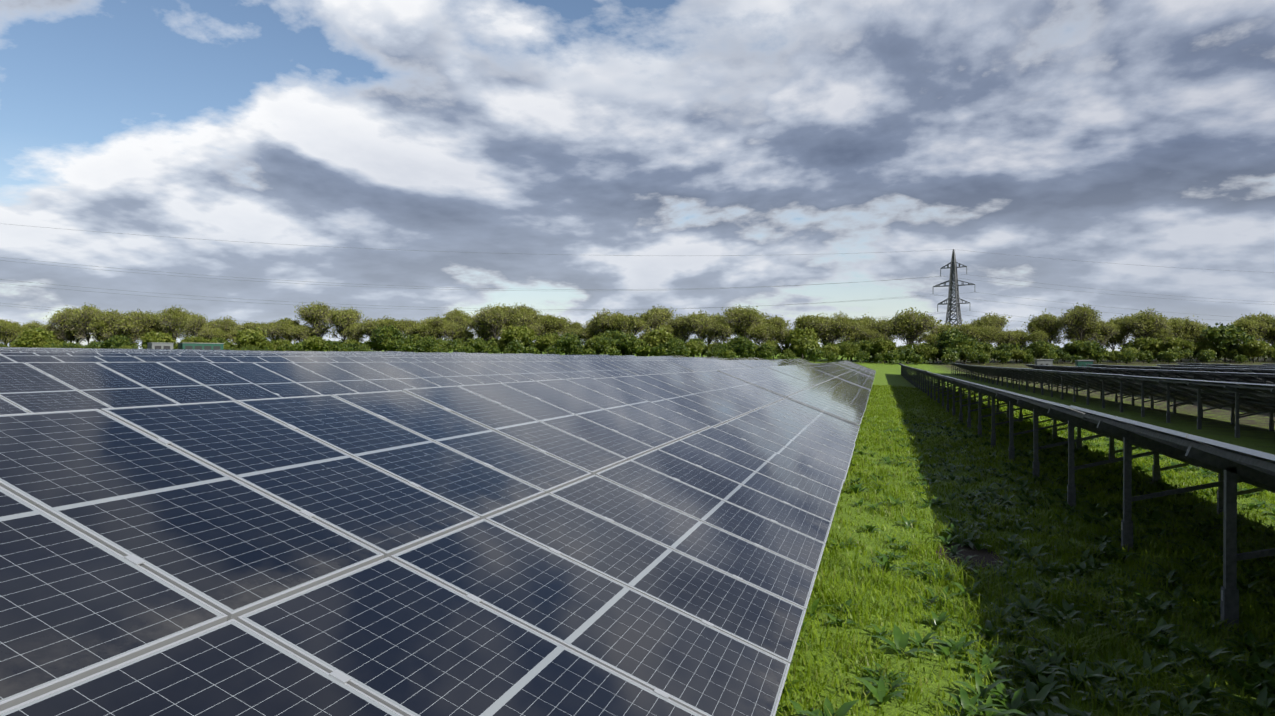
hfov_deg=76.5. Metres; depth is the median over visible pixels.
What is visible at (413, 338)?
leafy tree
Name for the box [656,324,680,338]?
bare tree
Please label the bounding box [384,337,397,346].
leafy tree
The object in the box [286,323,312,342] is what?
tree
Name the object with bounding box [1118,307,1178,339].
tree
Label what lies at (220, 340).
leafy tree
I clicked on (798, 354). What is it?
leafy tree
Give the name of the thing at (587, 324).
bare tree
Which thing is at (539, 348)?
leafy tree
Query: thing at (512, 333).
leafy tree
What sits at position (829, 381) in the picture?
solar panel
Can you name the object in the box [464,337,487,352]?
leafy tree
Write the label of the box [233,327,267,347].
leafy tree
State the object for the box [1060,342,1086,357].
leafy tree
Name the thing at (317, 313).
leafy tree
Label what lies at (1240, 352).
leafy tree
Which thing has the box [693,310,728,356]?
bare tree
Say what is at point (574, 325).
bare tree
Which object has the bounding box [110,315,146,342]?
tree
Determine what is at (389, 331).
leafy tree
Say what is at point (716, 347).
leafy tree
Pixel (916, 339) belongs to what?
bare tree
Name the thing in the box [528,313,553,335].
bare tree
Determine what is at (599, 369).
solar panel
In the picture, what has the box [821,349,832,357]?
leafy tree
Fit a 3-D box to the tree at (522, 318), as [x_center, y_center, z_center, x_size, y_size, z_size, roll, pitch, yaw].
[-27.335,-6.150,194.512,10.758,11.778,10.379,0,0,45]
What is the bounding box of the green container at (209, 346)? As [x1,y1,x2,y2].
[177,343,223,349]
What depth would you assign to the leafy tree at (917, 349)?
166.59 m
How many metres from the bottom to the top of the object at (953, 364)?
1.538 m
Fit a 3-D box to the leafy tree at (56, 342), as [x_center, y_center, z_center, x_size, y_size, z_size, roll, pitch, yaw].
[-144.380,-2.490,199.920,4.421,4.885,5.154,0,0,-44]
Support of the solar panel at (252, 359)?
on the ground at (1255, 432)
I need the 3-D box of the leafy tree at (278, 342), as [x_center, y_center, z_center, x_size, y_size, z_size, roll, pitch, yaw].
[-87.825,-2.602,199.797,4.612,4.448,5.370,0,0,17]
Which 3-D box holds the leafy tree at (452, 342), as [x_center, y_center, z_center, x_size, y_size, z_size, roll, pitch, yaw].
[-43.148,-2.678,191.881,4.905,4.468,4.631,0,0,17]
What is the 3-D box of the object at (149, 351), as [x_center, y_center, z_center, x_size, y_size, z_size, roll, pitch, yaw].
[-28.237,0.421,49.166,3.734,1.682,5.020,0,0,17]
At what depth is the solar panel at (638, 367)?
34.40 m
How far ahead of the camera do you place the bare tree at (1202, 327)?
170.61 m
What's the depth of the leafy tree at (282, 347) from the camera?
193.32 m
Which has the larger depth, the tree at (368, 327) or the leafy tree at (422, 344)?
the tree at (368, 327)
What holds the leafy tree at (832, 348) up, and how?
on the ground at (1255, 432)
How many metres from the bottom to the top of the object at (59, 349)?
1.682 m
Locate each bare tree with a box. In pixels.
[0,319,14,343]
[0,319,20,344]
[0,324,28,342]
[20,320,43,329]
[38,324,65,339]
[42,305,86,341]
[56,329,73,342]
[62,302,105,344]
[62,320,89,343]
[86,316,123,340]
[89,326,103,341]
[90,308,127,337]
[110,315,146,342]
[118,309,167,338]
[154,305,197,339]
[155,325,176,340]
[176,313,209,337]
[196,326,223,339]
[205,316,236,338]
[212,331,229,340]
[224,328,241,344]
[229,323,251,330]
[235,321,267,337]
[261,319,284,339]
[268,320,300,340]
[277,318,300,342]
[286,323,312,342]
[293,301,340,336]
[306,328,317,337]
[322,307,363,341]
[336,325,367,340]
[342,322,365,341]
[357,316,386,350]
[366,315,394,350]
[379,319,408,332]
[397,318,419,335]
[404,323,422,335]
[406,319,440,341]
[417,316,438,352]
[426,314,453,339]
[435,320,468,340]
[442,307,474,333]
[453,330,477,340]
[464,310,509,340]
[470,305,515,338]
[475,303,513,336]
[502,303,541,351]
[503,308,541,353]
[527,322,546,341]
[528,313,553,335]
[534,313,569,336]
[559,318,584,332]
[561,327,583,342]
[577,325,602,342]
[580,318,597,354]
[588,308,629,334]
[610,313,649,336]
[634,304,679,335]
[639,328,651,355]
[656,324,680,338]
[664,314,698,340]
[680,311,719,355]
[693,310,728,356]
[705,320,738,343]
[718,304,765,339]
[727,321,751,338]
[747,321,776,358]
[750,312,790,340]
[770,326,791,345]
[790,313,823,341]
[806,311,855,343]
[817,330,839,344]
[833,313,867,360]
[853,312,878,340]
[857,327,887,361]
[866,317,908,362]
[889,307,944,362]
[893,327,932,346]
[923,333,938,343]
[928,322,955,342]
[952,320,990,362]
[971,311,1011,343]
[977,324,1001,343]
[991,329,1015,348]
[1004,329,1028,361]
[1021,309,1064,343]
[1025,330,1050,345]
[1029,320,1066,343]
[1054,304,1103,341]
[1063,325,1088,341]
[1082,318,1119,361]
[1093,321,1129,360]
[1105,314,1136,348]
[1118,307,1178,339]
[1144,327,1177,360]
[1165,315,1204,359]
[1182,319,1210,341]
[1186,327,1208,360]
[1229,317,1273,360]
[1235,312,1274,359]
[1259,332,1274,346]
[1264,318,1274,343]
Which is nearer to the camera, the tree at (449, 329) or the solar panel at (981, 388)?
the solar panel at (981, 388)
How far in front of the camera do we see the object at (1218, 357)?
163.78 m
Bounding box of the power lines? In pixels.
[0,223,1274,330]
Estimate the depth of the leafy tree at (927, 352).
162.46 m
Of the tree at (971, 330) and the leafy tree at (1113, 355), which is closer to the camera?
the leafy tree at (1113, 355)
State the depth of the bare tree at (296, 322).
208.36 m
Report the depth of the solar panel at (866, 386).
47.15 m
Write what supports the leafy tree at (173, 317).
on the ground at (1255, 432)
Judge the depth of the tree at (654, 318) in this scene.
190.46 m
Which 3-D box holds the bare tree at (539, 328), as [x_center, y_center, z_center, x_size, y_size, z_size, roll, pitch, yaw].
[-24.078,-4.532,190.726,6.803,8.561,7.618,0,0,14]
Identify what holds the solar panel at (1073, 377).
on the ground at (1255, 432)
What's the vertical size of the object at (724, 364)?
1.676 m
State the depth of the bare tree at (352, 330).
202.13 m
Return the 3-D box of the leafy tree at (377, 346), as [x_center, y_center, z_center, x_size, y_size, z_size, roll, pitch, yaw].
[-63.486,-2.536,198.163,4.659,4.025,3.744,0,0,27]
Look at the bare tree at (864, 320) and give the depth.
177.99 m
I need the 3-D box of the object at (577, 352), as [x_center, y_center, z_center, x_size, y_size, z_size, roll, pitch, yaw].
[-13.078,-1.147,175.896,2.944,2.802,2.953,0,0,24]
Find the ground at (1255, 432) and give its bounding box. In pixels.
[371,350,1274,715]
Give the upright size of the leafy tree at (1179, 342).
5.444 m
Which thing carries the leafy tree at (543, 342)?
on the ground at (1255, 432)
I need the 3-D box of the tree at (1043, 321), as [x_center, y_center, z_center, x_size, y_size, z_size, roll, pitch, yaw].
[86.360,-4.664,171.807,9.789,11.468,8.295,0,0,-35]
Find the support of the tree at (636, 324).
on the ground at (1255, 432)
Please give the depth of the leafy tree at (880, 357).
160.63 m
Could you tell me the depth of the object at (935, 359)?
167.32 m
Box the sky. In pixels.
[0,0,1274,351]
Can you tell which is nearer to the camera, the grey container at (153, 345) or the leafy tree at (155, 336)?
the grey container at (153, 345)
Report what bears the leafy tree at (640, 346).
on the ground at (1255, 432)
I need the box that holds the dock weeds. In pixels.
[775,415,1274,715]
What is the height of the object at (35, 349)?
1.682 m
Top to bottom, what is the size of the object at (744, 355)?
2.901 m
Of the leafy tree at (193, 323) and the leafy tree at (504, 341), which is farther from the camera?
the leafy tree at (193, 323)
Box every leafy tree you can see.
[10,338,25,347]
[16,326,55,347]
[33,339,50,347]
[49,338,61,346]
[59,342,78,347]
[73,345,86,347]
[86,341,109,348]
[100,334,134,348]
[119,345,132,348]
[127,341,138,348]
[140,331,175,348]
[143,339,164,348]
[177,335,197,344]
[190,336,214,342]
[210,336,229,344]
[223,343,236,349]
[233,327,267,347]
[240,342,257,349]
[259,340,274,350]
[272,339,291,350]
[275,343,289,350]
[304,335,328,350]
[344,339,360,343]
[347,343,362,350]
[360,344,370,348]
[371,323,405,347]
[371,340,384,350]
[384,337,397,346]
[386,340,407,351]
[401,333,421,351]
[414,337,435,351]
[423,335,445,348]
[439,345,447,352]
[446,338,464,352]
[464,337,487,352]
[474,337,486,351]
[492,341,507,351]
[498,338,509,351]
[501,324,537,353]
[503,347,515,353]
[509,337,533,350]
[531,332,557,350]
[532,334,558,350]
[547,344,567,354]
[554,332,582,354]
[585,335,599,351]
[591,336,618,354]
[598,329,627,350]
[619,333,645,354]
[633,339,652,355]
[643,328,674,346]
[661,337,686,354]
[684,340,703,356]
[686,336,706,356]
[706,342,718,349]
[709,343,724,355]
[727,335,757,355]
[754,343,777,356]
[760,339,780,355]
[783,326,817,358]
[783,349,796,358]
[791,347,804,357]
[793,337,821,360]
[821,344,840,361]
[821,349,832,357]
[838,341,859,361]
[856,338,874,358]
[870,336,899,363]
[874,352,887,361]
[896,343,915,362]
[897,347,915,363]
[914,342,936,362]
[920,345,940,363]
[932,328,979,362]
[941,347,962,358]
[953,343,978,363]
[975,340,994,362]
[993,343,1020,362]
[1008,349,1026,360]
[1022,339,1055,358]
[1025,345,1048,358]
[1049,349,1070,363]
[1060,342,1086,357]
[1067,339,1093,358]
[1071,340,1107,358]
[1108,350,1121,363]
[1122,347,1139,362]
[1129,336,1165,361]
[1136,350,1153,363]
[1162,337,1198,361]
[1168,346,1193,360]
[1192,340,1220,355]
[1194,322,1255,361]
[1221,350,1239,362]
[1227,345,1246,355]
[1238,339,1274,362]
[1255,340,1272,361]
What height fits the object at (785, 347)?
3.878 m
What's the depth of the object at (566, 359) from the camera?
45.47 m
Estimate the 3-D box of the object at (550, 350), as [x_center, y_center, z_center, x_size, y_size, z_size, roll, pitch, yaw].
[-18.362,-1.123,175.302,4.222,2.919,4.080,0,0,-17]
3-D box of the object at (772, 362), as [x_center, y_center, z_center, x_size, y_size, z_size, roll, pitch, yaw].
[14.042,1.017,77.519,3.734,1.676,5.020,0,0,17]
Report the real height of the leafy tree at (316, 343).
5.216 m
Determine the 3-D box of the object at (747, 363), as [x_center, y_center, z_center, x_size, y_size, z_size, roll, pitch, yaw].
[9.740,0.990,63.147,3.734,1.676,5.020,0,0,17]
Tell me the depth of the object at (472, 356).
48.76 m
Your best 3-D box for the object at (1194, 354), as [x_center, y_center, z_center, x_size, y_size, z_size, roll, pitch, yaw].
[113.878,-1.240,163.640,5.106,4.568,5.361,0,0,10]
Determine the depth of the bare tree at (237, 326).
211.56 m
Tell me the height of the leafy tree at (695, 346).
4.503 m
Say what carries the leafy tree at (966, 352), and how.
on the ground at (1255, 432)
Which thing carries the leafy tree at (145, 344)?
on the ground at (1255, 432)
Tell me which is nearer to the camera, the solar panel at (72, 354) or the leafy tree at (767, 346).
the solar panel at (72, 354)
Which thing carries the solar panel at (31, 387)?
on the ground at (1255, 432)
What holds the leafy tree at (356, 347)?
on the ground at (1255, 432)
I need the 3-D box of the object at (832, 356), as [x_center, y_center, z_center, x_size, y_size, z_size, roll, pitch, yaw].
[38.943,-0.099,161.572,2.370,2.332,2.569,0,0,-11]
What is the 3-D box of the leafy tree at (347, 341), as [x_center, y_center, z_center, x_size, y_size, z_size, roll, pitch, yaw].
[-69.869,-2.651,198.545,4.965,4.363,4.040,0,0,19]
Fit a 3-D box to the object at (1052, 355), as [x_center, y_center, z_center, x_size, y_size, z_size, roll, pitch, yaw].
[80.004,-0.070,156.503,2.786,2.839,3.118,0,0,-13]
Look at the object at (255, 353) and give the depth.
40.87 m
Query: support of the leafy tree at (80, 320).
on the ground at (1255, 432)
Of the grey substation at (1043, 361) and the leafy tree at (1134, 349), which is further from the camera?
the leafy tree at (1134, 349)
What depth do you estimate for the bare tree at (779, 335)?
175.72 m
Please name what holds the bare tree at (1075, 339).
on the ground at (1255, 432)
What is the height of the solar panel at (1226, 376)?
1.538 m
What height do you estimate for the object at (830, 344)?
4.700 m
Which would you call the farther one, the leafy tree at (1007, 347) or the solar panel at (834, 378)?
the leafy tree at (1007, 347)
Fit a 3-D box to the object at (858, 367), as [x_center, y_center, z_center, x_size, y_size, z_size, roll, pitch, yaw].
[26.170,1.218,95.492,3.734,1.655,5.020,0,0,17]
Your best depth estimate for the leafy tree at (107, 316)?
204.46 m
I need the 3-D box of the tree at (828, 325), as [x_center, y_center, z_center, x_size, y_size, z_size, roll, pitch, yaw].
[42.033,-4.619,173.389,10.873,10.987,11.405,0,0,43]
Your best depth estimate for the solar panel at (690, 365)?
44.03 m
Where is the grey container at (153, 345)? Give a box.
[147,342,172,348]
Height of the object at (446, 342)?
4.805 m
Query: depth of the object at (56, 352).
30.71 m
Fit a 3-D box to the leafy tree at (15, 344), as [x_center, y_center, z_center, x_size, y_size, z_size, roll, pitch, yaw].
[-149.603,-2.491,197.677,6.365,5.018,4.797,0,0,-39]
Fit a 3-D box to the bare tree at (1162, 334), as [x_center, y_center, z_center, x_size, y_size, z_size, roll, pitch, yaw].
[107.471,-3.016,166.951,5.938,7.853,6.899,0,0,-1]
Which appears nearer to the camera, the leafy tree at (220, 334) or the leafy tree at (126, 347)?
the leafy tree at (126, 347)
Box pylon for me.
[933,249,974,325]
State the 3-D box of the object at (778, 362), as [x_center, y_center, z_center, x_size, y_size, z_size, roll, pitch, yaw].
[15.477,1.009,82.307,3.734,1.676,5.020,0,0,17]
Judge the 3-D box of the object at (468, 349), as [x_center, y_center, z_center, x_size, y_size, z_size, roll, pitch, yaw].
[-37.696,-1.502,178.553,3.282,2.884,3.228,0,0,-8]
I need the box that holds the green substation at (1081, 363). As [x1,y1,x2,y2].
[1074,360,1093,366]
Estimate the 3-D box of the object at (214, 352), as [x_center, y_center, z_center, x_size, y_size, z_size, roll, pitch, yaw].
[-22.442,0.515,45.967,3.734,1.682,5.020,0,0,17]
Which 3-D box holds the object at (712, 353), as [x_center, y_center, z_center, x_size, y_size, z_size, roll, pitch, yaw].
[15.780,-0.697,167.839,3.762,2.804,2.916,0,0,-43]
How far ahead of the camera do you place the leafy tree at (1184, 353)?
157.33 m
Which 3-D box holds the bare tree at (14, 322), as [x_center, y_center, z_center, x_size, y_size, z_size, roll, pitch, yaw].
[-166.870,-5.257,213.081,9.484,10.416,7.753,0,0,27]
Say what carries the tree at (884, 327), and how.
on the ground at (1255, 432)
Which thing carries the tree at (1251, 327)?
on the ground at (1255, 432)
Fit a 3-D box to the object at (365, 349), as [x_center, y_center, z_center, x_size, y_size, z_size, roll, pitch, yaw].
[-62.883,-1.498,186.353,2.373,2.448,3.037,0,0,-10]
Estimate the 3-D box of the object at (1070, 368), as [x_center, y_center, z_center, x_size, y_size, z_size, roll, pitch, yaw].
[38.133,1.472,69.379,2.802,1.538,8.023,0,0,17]
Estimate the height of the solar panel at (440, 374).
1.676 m
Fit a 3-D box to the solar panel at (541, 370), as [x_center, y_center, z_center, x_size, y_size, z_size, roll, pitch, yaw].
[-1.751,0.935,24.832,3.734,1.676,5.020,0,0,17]
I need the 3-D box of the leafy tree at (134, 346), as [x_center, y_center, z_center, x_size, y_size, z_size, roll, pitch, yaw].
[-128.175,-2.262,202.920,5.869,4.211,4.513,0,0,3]
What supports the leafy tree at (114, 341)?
on the ground at (1255, 432)
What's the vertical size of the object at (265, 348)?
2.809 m
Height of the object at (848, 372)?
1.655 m
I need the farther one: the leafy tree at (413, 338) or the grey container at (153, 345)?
the leafy tree at (413, 338)
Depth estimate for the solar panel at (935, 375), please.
36.61 m
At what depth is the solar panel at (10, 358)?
17.61 m
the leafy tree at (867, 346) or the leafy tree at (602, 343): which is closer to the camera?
the leafy tree at (867, 346)
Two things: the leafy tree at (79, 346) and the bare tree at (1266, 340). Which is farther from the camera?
the leafy tree at (79, 346)
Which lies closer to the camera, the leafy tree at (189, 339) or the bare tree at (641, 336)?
the bare tree at (641, 336)
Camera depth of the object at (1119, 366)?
76.91 m
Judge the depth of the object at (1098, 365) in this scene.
84.68 m
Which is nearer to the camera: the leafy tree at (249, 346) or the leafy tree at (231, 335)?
the leafy tree at (249, 346)
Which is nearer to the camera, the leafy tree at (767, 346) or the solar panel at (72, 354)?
the solar panel at (72, 354)
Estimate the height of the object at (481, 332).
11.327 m
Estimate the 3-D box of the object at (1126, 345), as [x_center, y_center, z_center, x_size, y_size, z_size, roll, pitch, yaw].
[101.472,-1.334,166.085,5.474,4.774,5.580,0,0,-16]
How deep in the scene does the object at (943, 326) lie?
176.58 m
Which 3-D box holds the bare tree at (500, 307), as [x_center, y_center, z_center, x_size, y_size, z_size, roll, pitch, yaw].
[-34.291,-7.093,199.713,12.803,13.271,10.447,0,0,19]
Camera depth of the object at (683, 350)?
166.62 m
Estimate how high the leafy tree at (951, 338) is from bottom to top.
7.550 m
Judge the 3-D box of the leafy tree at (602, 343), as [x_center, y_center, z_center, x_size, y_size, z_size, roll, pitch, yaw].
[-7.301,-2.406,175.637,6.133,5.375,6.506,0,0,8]
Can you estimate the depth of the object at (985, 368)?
72.16 m
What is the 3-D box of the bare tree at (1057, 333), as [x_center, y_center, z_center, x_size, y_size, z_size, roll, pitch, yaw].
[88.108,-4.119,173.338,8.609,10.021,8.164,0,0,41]
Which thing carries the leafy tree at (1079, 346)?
on the ground at (1255, 432)
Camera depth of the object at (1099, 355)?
156.65 m
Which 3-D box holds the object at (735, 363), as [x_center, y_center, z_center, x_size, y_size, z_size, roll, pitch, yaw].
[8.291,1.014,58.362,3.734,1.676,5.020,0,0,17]
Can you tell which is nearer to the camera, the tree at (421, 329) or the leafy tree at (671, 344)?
the leafy tree at (671, 344)
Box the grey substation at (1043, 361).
[1034,359,1053,364]
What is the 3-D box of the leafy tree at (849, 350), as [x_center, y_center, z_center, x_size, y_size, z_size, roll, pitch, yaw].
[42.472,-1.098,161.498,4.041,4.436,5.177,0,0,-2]
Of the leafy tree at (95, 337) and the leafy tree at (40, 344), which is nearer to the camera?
the leafy tree at (40, 344)
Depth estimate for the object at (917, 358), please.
158.14 m
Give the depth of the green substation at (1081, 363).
91.05 m
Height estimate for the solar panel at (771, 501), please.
1.655 m
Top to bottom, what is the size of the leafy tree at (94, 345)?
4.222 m
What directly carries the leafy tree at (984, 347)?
on the ground at (1255, 432)
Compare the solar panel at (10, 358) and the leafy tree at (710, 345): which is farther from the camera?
the leafy tree at (710, 345)
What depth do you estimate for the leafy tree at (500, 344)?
185.47 m
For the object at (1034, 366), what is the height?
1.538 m

